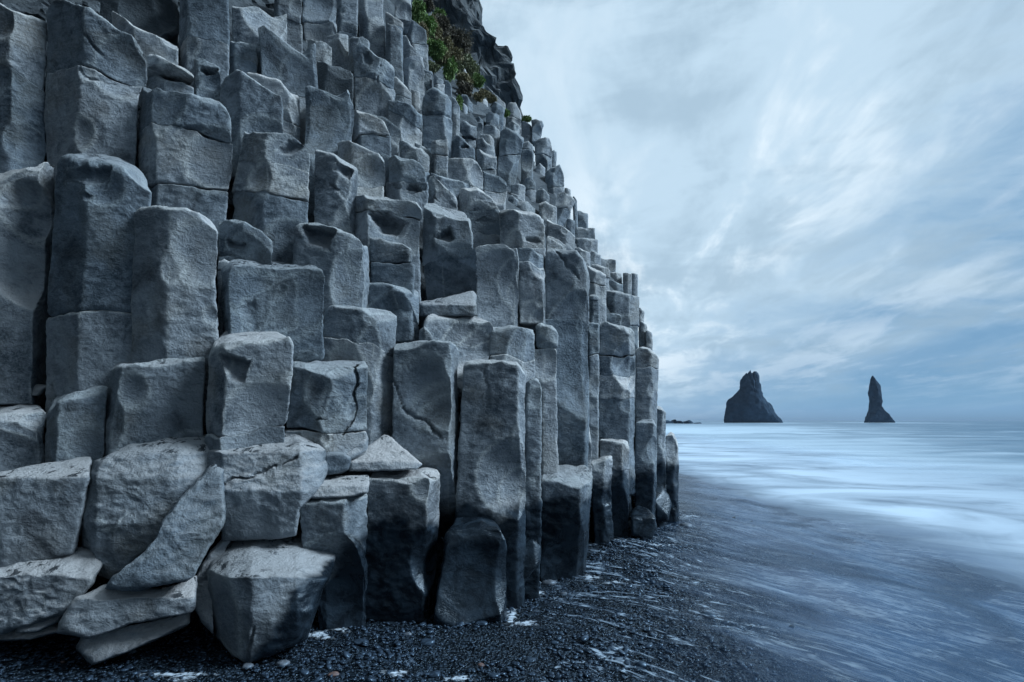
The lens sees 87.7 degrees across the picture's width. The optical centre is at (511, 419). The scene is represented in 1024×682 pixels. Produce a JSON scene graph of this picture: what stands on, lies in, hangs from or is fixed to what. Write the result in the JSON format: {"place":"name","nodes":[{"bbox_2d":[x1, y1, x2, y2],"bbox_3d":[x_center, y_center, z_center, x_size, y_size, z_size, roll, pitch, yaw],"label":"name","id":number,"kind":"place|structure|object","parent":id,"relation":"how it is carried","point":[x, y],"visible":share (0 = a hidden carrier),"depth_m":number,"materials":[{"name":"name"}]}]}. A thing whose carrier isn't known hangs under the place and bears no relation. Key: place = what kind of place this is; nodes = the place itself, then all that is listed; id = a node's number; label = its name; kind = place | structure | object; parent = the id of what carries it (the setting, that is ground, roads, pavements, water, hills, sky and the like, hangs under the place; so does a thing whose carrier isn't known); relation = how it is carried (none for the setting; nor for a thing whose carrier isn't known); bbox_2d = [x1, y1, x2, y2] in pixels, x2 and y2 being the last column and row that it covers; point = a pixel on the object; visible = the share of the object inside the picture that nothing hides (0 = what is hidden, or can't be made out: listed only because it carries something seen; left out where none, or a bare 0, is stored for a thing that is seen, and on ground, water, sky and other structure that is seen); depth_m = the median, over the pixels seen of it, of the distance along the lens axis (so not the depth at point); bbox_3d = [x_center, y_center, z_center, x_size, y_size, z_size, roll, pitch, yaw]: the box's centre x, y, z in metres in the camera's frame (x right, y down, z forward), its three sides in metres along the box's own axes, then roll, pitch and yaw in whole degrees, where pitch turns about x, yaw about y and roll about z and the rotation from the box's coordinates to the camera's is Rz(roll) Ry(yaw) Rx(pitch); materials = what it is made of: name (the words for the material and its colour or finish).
{"place":"outdoors","nodes":[
{"label":"outdoors","id":0,"kind":"place"},
{"bbox_2d":[4,0,635,626],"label":"cliff","id":1,"kind":"structure","parent":0,"point":[38,8],"depth_m":6.93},
{"bbox_2d":[0,3,46,172],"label":"basalt prism","id":2,"kind":"object","parent":1,"relation":"on","point":[23,50],"visible":0.76,"depth_m":5.02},
{"bbox_2d":[0,404,46,470],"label":"basalt prism","id":3,"kind":"object","parent":1,"relation":"on","point":[22,426],"visible":0.86,"depth_m":4.10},
{"bbox_2d":[0,162,54,405],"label":"basalt prism","id":4,"kind":"object","parent":1,"relation":"on","point":[27,208],"visible":0.95,"depth_m":4.62,"materials":[{"name":"stone"}]},
{"bbox_2d":[0,457,91,566],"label":"boulder","id":5,"kind":"object","parent":1,"relation":"on","point":[42,506],"visible":0.95,"depth_m":3.69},
{"bbox_2d":[0,546,102,634],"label":"boulder","id":6,"kind":"object","parent":1,"relation":"on","point":[34,592],"visible":0.87,"depth_m":3.51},
{"bbox_2d":[45,385,107,469],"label":"basalt prism","id":7,"kind":"object","parent":1,"relation":"on","point":[75,424],"visible":0.83,"depth_m":4.07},
{"bbox_2d":[44,0,146,202],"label":"basalt prism","id":8,"kind":"object","parent":1,"relation":"on","point":[96,79],"visible":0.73,"depth_m":5.01,"materials":[{"name":"stone"}]},
{"bbox_2d":[44,153,151,428],"bbox_3d":[-3.676,-1.248,4.681,1.478,2.639,0.661,0,0,43],"label":"basalt prism","id":9,"kind":"object","parent":1,"relation":"on","point":[100,199],"visible":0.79,"depth_m":4.34,"materials":[{"name":"stone"}]},
{"bbox_2d":[100,0,178,46],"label":"basalt prism","id":10,"kind":"object","parent":1,"relation":"on","point":[159,18],"visible":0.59,"depth_m":6.07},
{"bbox_2d":[79,434,208,579],"bbox_3d":[-2.768,0.636,4.053,1.158,1.066,0.831,0,0,0],"label":"boulder","id":11,"kind":"object","parent":1,"relation":"on","point":[135,492],"visible":0.79,"depth_m":3.71,"materials":[{"name":"stone"}]},
{"bbox_2d":[111,11,178,118],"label":"basalt prism","id":12,"kind":"object","parent":1,"relation":"on","point":[148,43],"visible":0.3,"depth_m":5.63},
{"bbox_2d":[102,357,204,457],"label":"basalt prism","id":13,"kind":"object","parent":1,"relation":"on","point":[154,400],"visible":0.76,"depth_m":4.04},
{"bbox_2d":[146,71,193,93],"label":"basalt prism","id":14,"kind":"object","parent":1,"relation":"on","point":[155,81],"visible":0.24,"depth_m":5.48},
{"bbox_2d":[147,54,193,85],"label":"basalt prism","id":15,"kind":"object","parent":1,"relation":"on","point":[162,67],"visible":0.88,"depth_m":5.43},
{"bbox_2d":[130,205,218,424],"bbox_3d":[-2.877,-0.875,4.496,0.552,1.848,1.042,0,0,-45],"label":"basalt prism","id":16,"kind":"object","parent":1,"relation":"on","point":[173,305],"visible":0.76,"depth_m":4.26,"materials":[{"name":"stone"}]},
{"bbox_2d":[138,87,232,259],"bbox_3d":[-3.284,-2.345,5.301,0.706,1.735,1.443,0,0,-37],"label":"basalt prism","id":17,"kind":"object","parent":1,"relation":"on","point":[185,148],"visible":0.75,"depth_m":4.89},
{"bbox_2d":[179,0,229,86],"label":"basalt prism","id":18,"kind":"object","parent":1,"relation":"on","point":[204,32],"visible":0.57,"depth_m":5.78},
{"bbox_2d":[193,58,220,101],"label":"basalt prism","id":19,"kind":"object","parent":1,"relation":"on","point":[207,80],"visible":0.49,"depth_m":5.58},
{"bbox_2d":[229,41,257,73],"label":"basalt prism","id":20,"kind":"object","parent":1,"relation":"on","point":[243,57],"visible":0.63,"depth_m":6.12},
{"bbox_2d":[217,219,272,305],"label":"basalt prism","id":21,"kind":"object","parent":1,"relation":"on","point":[239,239],"visible":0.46,"depth_m":4.62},
{"bbox_2d":[204,331,293,449],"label":"basalt prism","id":22,"kind":"object","parent":1,"relation":"on","point":[249,388],"visible":0.98,"depth_m":3.92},
{"bbox_2d":[220,69,282,184],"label":"basalt prism","id":23,"kind":"object","parent":1,"relation":"on","point":[250,104],"visible":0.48,"depth_m":5.39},
{"bbox_2d":[232,6,286,73],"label":"basalt prism","id":24,"kind":"object","parent":1,"relation":"on","point":[247,22],"visible":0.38,"depth_m":6.31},
{"bbox_2d":[232,131,309,263],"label":"basalt prism","id":25,"kind":"object","parent":1,"relation":"on","point":[270,191],"visible":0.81,"depth_m":4.96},
{"bbox_2d":[219,259,324,362],"bbox_3d":[-2.185,-0.856,4.769,0.763,1.503,1.300,0,0,-30],"label":"basalt prism","id":26,"kind":"object","parent":1,"relation":"on","point":[285,299],"visible":0.56,"depth_m":4.39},
{"bbox_2d":[247,72,300,141],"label":"basalt prism","id":27,"kind":"object","parent":1,"relation":"on","point":[291,113],"visible":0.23,"depth_m":5.86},
{"bbox_2d":[258,25,317,144],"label":"basalt prism","id":28,"kind":"object","parent":1,"relation":"on","point":[293,70],"visible":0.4,"depth_m":6.17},
{"bbox_2d":[274,0,302,52],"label":"basalt prism","id":29,"kind":"object","parent":1,"relation":"on","point":[292,9],"visible":0.31,"depth_m":7.23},
{"bbox_2d":[302,0,336,42],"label":"basalt prism","id":30,"kind":"object","parent":1,"relation":"on","point":[319,19],"visible":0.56,"depth_m":7.51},
{"bbox_2d":[307,39,331,68],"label":"basalt prism","id":31,"kind":"object","parent":1,"relation":"on","point":[323,52],"visible":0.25,"depth_m":6.91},
{"bbox_2d":[285,360,367,457],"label":"basalt prism","id":32,"kind":"object","parent":1,"relation":"on","point":[328,403],"visible":0.89,"depth_m":4.12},
{"bbox_2d":[304,86,353,215],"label":"basalt prism","id":33,"kind":"object","parent":1,"relation":"on","point":[329,122],"visible":0.52,"depth_m":5.94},
{"bbox_2d":[292,223,369,321],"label":"basalt prism","id":34,"kind":"object","parent":1,"relation":"on","point":[339,257],"visible":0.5,"depth_m":4.71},
{"bbox_2d":[317,61,353,103],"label":"basalt prism","id":35,"kind":"object","parent":1,"relation":"on","point":[335,80],"visible":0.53,"depth_m":6.65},
{"bbox_2d":[314,150,357,235],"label":"basalt prism","id":36,"kind":"object","parent":1,"relation":"on","point":[335,184],"visible":0.55,"depth_m":5.28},
{"bbox_2d":[327,34,348,70],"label":"basalt prism","id":37,"kind":"object","parent":1,"relation":"on","point":[337,44],"visible":0.31,"depth_m":7.38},
{"bbox_2d":[336,0,357,46],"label":"basalt prism","id":38,"kind":"object","parent":1,"relation":"on","point":[347,17],"visible":0.31,"depth_m":7.92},
{"bbox_2d":[322,305,396,510],"bbox_3d":[-1.337,-0.138,4.829,0.672,1.816,0.787,0,0,0],"label":"basalt prism","id":39,"kind":"object","parent":1,"relation":"on","point":[367,336],"visible":0.52,"depth_m":4.49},
{"bbox_2d":[337,140,384,196],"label":"basalt prism","id":40,"kind":"object","parent":1,"relation":"on","point":[367,164],"visible":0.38,"depth_m":5.70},
{"bbox_2d":[352,110,390,196],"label":"basalt prism","id":41,"kind":"object","parent":1,"relation":"on","point":[370,132],"visible":0.52,"depth_m":6.08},
{"bbox_2d":[358,0,385,58],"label":"basalt prism","id":42,"kind":"object","parent":1,"relation":"on","point":[371,23],"visible":0.41,"depth_m":8.24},
{"bbox_2d":[353,42,395,118],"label":"basalt prism","id":43,"kind":"object","parent":1,"relation":"on","point":[374,90],"visible":0.57,"depth_m":6.95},
{"bbox_2d":[355,194,421,323],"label":"basalt prism","id":44,"kind":"object","parent":1,"relation":"on","point":[389,219],"visible":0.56,"depth_m":5.28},
{"bbox_2d":[369,237,414,342],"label":"basalt prism","id":45,"kind":"object","parent":1,"relation":"on","point":[391,263],"visible":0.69,"depth_m":5.02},
{"bbox_2d":[368,282,418,343],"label":"basalt prism","id":46,"kind":"object","parent":1,"relation":"on","point":[386,296],"visible":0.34,"depth_m":4.97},
{"bbox_2d":[386,23,403,83],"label":"basalt prism","id":47,"kind":"object","parent":1,"relation":"on","point":[394,48],"visible":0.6,"depth_m":7.72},
{"bbox_2d":[365,467,439,623],"bbox_3d":[-0.893,1.123,4.471,0.620,1.491,0.760,0,0,0],"label":"basalt prism","id":48,"kind":"object","parent":1,"relation":"on","point":[402,528],"visible":0.86,"depth_m":4.15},
{"bbox_2d":[349,434,421,470],"bbox_3d":[-1.022,0.268,4.468,0.641,0.293,0.687,0,0,0],"label":"boulder","id":49,"kind":"object","parent":48,"relation":"on","point":[385,452],"visible":0.92,"depth_m":4.19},
{"bbox_2d":[394,0,411,34],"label":"basalt prism","id":50,"kind":"object","parent":1,"relation":"on","point":[402,12],"visible":0.87,"depth_m":8.64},
{"bbox_2d":[388,100,422,151],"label":"basalt prism","id":51,"kind":"object","parent":1,"relation":"on","point":[405,119],"visible":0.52,"depth_m":6.96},
{"bbox_2d":[386,155,428,257],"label":"basalt prism","id":52,"kind":"object","parent":1,"relation":"on","point":[407,179],"visible":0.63,"depth_m":5.84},
{"bbox_2d":[403,35,424,109],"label":"basalt prism","id":53,"kind":"object","parent":1,"relation":"on","point":[413,70],"visible":0.52,"depth_m":8.33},
{"bbox_2d":[399,140,429,181],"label":"basalt prism","id":54,"kind":"object","parent":1,"relation":"on","point":[418,155],"visible":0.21,"depth_m":6.33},
{"bbox_2d":[405,20,428,70],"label":"basalt prism","id":55,"kind":"object","parent":1,"relation":"on","point":[416,35],"visible":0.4,"depth_m":9.04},
{"bbox_2d":[392,340,458,537],"bbox_3d":[-0.770,0.546,4.838,0.613,2.573,0.784,0,0,0],"label":"basalt prism","id":56,"kind":"object","parent":1,"relation":"on","point":[425,417],"visible":0.56,"depth_m":4.50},
{"bbox_2d":[422,87,452,158],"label":"basalt prism","id":57,"kind":"object","parent":1,"relation":"on","point":[437,122],"visible":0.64,"depth_m":7.43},
{"bbox_2d":[430,139,448,177],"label":"basalt prism","id":58,"kind":"object","parent":1,"relation":"on","point":[439,159],"visible":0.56,"depth_m":6.82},
{"bbox_2d":[428,175,457,209],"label":"basalt prism","id":59,"kind":"object","parent":1,"relation":"on","point":[440,194],"visible":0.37,"depth_m":6.04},
{"bbox_2d":[422,203,477,316],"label":"basalt prism","id":60,"kind":"object","parent":1,"relation":"on","point":[449,259],"visible":0.65,"depth_m":5.36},
{"bbox_2d":[430,173,470,210],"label":"basalt prism","id":61,"kind":"object","parent":1,"relation":"on","point":[453,186],"visible":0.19,"depth_m":6.42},
{"bbox_2d":[423,314,492,396],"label":"basalt prism","id":62,"kind":"object","parent":1,"relation":"on","point":[468,337],"visible":0.43,"depth_m":5.14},
{"bbox_2d":[419,291,476,316],"bbox_3d":[-0.629,-1.163,5.358,0.586,0.338,0.507,0,0,0],"label":"rock slab","id":63,"kind":"object","parent":62,"relation":"on","point":[463,304],"visible":0.96,"depth_m":5.12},
{"bbox_2d":[448,24,474,54],"bbox_3d":[-1.421,-9.303,13.169,1.057,0.958,0.690,0,0,0],"label":"grass tuft","id":64,"kind":"object","parent":1,"relation":"on","point":[460,39],"visible":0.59,"depth_m":13.04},
{"bbox_2d":[451,135,474,159],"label":"basalt prism","id":65,"kind":"object","parent":1,"relation":"on","point":[461,148],"visible":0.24,"depth_m":7.52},
{"bbox_2d":[448,158,482,190],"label":"basalt prism","id":66,"kind":"object","parent":1,"relation":"on","point":[463,169],"visible":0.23,"depth_m":6.93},
{"bbox_2d":[434,517,506,626],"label":"basalt prism","id":67,"kind":"object","parent":1,"relation":"on","point":[472,585],"visible":0.81,"depth_m":4.18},
{"bbox_2d":[433,0,522,135],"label":"rock face","id":68,"kind":"object","parent":1,"relation":"attached to","point":[490,56],"visible":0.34,"depth_m":18.42},
{"bbox_2d":[459,187,499,248],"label":"basalt prism","id":69,"kind":"object","parent":1,"relation":"on","point":[479,208],"visible":0.59,"depth_m":6.27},
{"bbox_2d":[477,149,496,191],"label":"basalt prism","id":70,"kind":"object","parent":1,"relation":"on","point":[487,163],"visible":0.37,"depth_m":7.82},
{"bbox_2d":[454,359,525,608],"bbox_3d":[-0.211,0.640,4.789,0.668,2.420,0.598,0,0,0],"label":"basalt prism","id":71,"kind":"object","parent":1,"relation":"on","point":[491,472],"visible":0.71,"depth_m":4.55,"materials":[{"name":"stone"}]},
{"bbox_2d":[483,171,506,210],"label":"basalt prism","id":72,"kind":"object","parent":1,"relation":"on","point":[494,187],"visible":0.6,"depth_m":7.44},
{"bbox_2d":[475,244,518,326],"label":"basalt prism","id":73,"kind":"object","parent":1,"relation":"on","point":[497,287],"visible":0.88,"depth_m":5.58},
{"bbox_2d":[497,127,523,189],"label":"basalt prism","id":74,"kind":"object","parent":1,"relation":"on","point":[511,142],"visible":0.63,"depth_m":9.66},
{"bbox_2d":[489,325,534,408],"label":"basalt prism","id":75,"kind":"object","parent":1,"relation":"on","point":[511,343],"visible":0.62,"depth_m":5.21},
{"bbox_2d":[499,209,545,270],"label":"basalt prism","id":76,"kind":"object","parent":1,"relation":"on","point":[521,229],"visible":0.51,"depth_m":6.14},
{"bbox_2d":[521,141,533,185],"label":"basalt prism","id":77,"kind":"object","parent":1,"relation":"on","point":[527,156],"visible":0.58,"depth_m":10.64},
{"bbox_2d":[518,247,545,330],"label":"basalt prism","id":78,"kind":"object","parent":1,"relation":"on","point":[531,291],"visible":0.98,"depth_m":5.61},
{"bbox_2d":[534,137,552,171],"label":"basalt prism","id":79,"kind":"object","parent":1,"relation":"on","point":[543,151],"visible":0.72,"depth_m":13.24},
{"bbox_2d":[534,323,558,475],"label":"basalt prism","id":80,"kind":"object","parent":1,"relation":"on","point":[545,353],"visible":0.61,"depth_m":5.53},
{"bbox_2d":[545,164,563,197],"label":"basalt prism","id":81,"kind":"object","parent":1,"relation":"on","point":[554,179],"visible":0.5,"depth_m":11.63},
{"bbox_2d":[546,219,574,250],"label":"basalt prism","id":82,"kind":"object","parent":1,"relation":"on","point":[564,235],"visible":0.33,"depth_m":7.62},
{"bbox_2d":[554,192,574,226],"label":"basalt prism","id":83,"kind":"object","parent":1,"relation":"on","point":[564,203],"visible":0.62,"depth_m":9.94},
{"bbox_2d":[540,464,592,581],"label":"basalt prism","id":84,"kind":"object","parent":1,"relation":"on","point":[566,494],"visible":0.79,"depth_m":5.37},
{"bbox_2d":[545,248,589,466],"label":"basalt prism","id":85,"kind":"object","parent":1,"relation":"on","point":[567,279],"visible":0.8,"depth_m":5.96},
{"bbox_2d":[587,322,599,506],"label":"basalt prism","id":86,"kind":"object","parent":1,"relation":"on","point":[593,350],"visible":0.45,"depth_m":7.01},
{"bbox_2d":[587,266,606,323],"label":"basalt prism","id":87,"kind":"object","parent":1,"relation":"on","point":[597,283],"visible":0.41,"depth_m":7.82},
{"bbox_2d":[591,455,613,544],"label":"basalt prism","id":88,"kind":"object","parent":1,"relation":"on","point":[601,498],"visible":0.79,"depth_m":6.82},
{"bbox_2d":[600,439,629,537],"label":"basalt prism","id":89,"kind":"object","parent":1,"relation":"on","point":[617,450],"visible":0.61,"depth_m":7.06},
{"bbox_2d":[598,321,635,494],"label":"basalt prism","id":90,"kind":"object","parent":1,"relation":"on","point":[616,407],"visible":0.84,"depth_m":7.34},
{"bbox_2d":[606,290,638,349],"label":"basalt prism","id":91,"kind":"object","parent":1,"relation":"on","point":[625,306],"visible":0.37,"depth_m":9.04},
{"bbox_2d":[635,347,658,447],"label":"basalt prism","id":92,"kind":"object","parent":1,"relation":"on","point":[647,369],"visible":0.77,"depth_m":8.11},
{"bbox_2d":[655,406,666,525],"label":"basalt prism","id":93,"kind":"object","parent":1,"relation":"on","point":[661,447],"visible":0.45,"depth_m":8.53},
{"bbox_2d":[0,474,994,681],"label":"beach","id":94,"kind":"structure","parent":0,"point":[799,669],"depth_m":3.71,"materials":[{"name":"gravel"}]},
{"bbox_2d":[0,624,57,641],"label":"boulder","id":95,"kind":"object","parent":94,"relation":"on","point":[12,636],"visible":0.68,"depth_m":3.55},
{"bbox_2d":[76,612,190,664],"bbox_3d":[-2.644,1.510,3.736,0.649,0.440,0.921,0,0,-33],"label":"boulder","id":96,"kind":"object","parent":94,"relation":"on","point":[108,646],"visible":0.9,"depth_m":3.46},
{"bbox_2d":[56,576,197,638],"bbox_3d":[-2.611,1.307,3.747,1.165,0.488,0.798,0,0,0],"label":"boulder","id":97,"kind":"object","parent":96,"relation":"on","point":[99,611],"visible":0.94,"depth_m":3.39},
{"bbox_2d":[105,464,225,591],"bbox_3d":[-2.372,0.734,3.666,0.682,0.845,0.900,0,0,-32],"label":"boulder","id":98,"kind":"object","parent":97,"relation":"on","point":[190,526],"visible":0.99,"depth_m":3.44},
{"bbox_2d":[194,539,229,633],"bbox_3d":[-2.178,1.164,3.875,0.257,0.728,0.816,0,0,-29],"label":"boulder","id":99,"kind":"object","parent":94,"relation":"on","point":[203,609],"visible":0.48,"depth_m":3.64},
{"bbox_2d":[207,532,335,662],"bbox_3d":[-1.744,1.272,3.892,0.874,0.858,1.302,0,0,-20],"label":"boulder","id":100,"kind":"object","parent":94,"relation":"on","point":[265,595],"visible":0.85,"depth_m":3.40,"materials":[{"name":"stone"}]},
{"bbox_2d":[207,430,327,540],"bbox_3d":[-1.841,0.490,4.000,0.849,0.827,0.946,0,0,-27],"label":"boulder","id":101,"kind":"object","parent":100,"relation":"on","point":[271,489],"visible":0.81,"depth_m":3.72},
{"bbox_2d":[300,494,367,630],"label":"basalt prism","id":102,"kind":"object","parent":94,"relation":"on","point":[337,527],"visible":0.58,"depth_m":3.95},
{"bbox_2d":[310,474,369,498],"bbox_3d":[-1.345,0.514,4.119,0.621,0.176,0.658,0,0,0],"label":"rock slab","id":103,"kind":"object","parent":102,"relation":"on","point":[337,486],"visible":0.84,"depth_m":3.84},
{"bbox_2d":[325,452,350,474],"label":"boulder","id":104,"kind":"object","parent":103,"relation":"on","point":[338,462],"visible":0.75,"depth_m":4.00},
{"bbox_2d":[524,539,540,583],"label":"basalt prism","id":105,"kind":"object","parent":94,"relation":"on","point":[532,553],"visible":0.45,"depth_m":4.69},
{"bbox_2d":[524,377,542,600],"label":"basalt prism","id":106,"kind":"object","parent":94,"relation":"on","point":[533,438],"visible":0.56,"depth_m":4.76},
{"bbox_2d":[634,419,656,515],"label":"basalt prism","id":107,"kind":"object","parent":94,"relation":"on","point":[645,467],"visible":0.71,"depth_m":7.72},
{"bbox_2d":[665,432,678,524],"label":"basalt prism","id":108,"kind":"object","parent":94,"relation":"on","point":[672,472],"visible":0.7,"depth_m":8.82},
{"bbox_2d":[404,434,1023,681],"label":"swash","id":109,"kind":"object","parent":94,"relation":"on","point":[932,532],"visible":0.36,"depth_m":7.53,"materials":[{"name":"liquid"}]},
{"bbox_2d":[630,505,656,539],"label":"boulder","id":110,"kind":"object","parent":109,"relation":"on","point":[643,523],"visible":0.97,"depth_m":7.04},
{"bbox_2d":[655,486,671,521],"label":"boulder","id":111,"kind":"object","parent":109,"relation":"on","point":[663,506],"visible":0.83,"depth_m":8.05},
{"bbox_2d":[480,0,1023,419],"label":"sky","id":112,"kind":"structure","parent":0,"point":[820,199],"materials":[{"name":"blue"}]},
{"bbox_2d":[666,420,1023,572],"bbox_3d":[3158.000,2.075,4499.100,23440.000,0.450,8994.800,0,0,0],"label":"sea","id":113,"kind":"structure","parent":0,"point":[984,450],"depth_m":50.79,"materials":[{"name":"liquid"}]},
{"bbox_2d":[724,370,782,422],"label":"sea stack","id":114,"kind":"object","parent":113,"relation":"in","point":[747,402],"visible":0.94,"depth_m":379.89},
{"bbox_2d":[864,376,894,422],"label":"sea stack","id":115,"kind":"object","parent":113,"relation":"in","point":[877,413],"visible":0.95,"depth_m":393.02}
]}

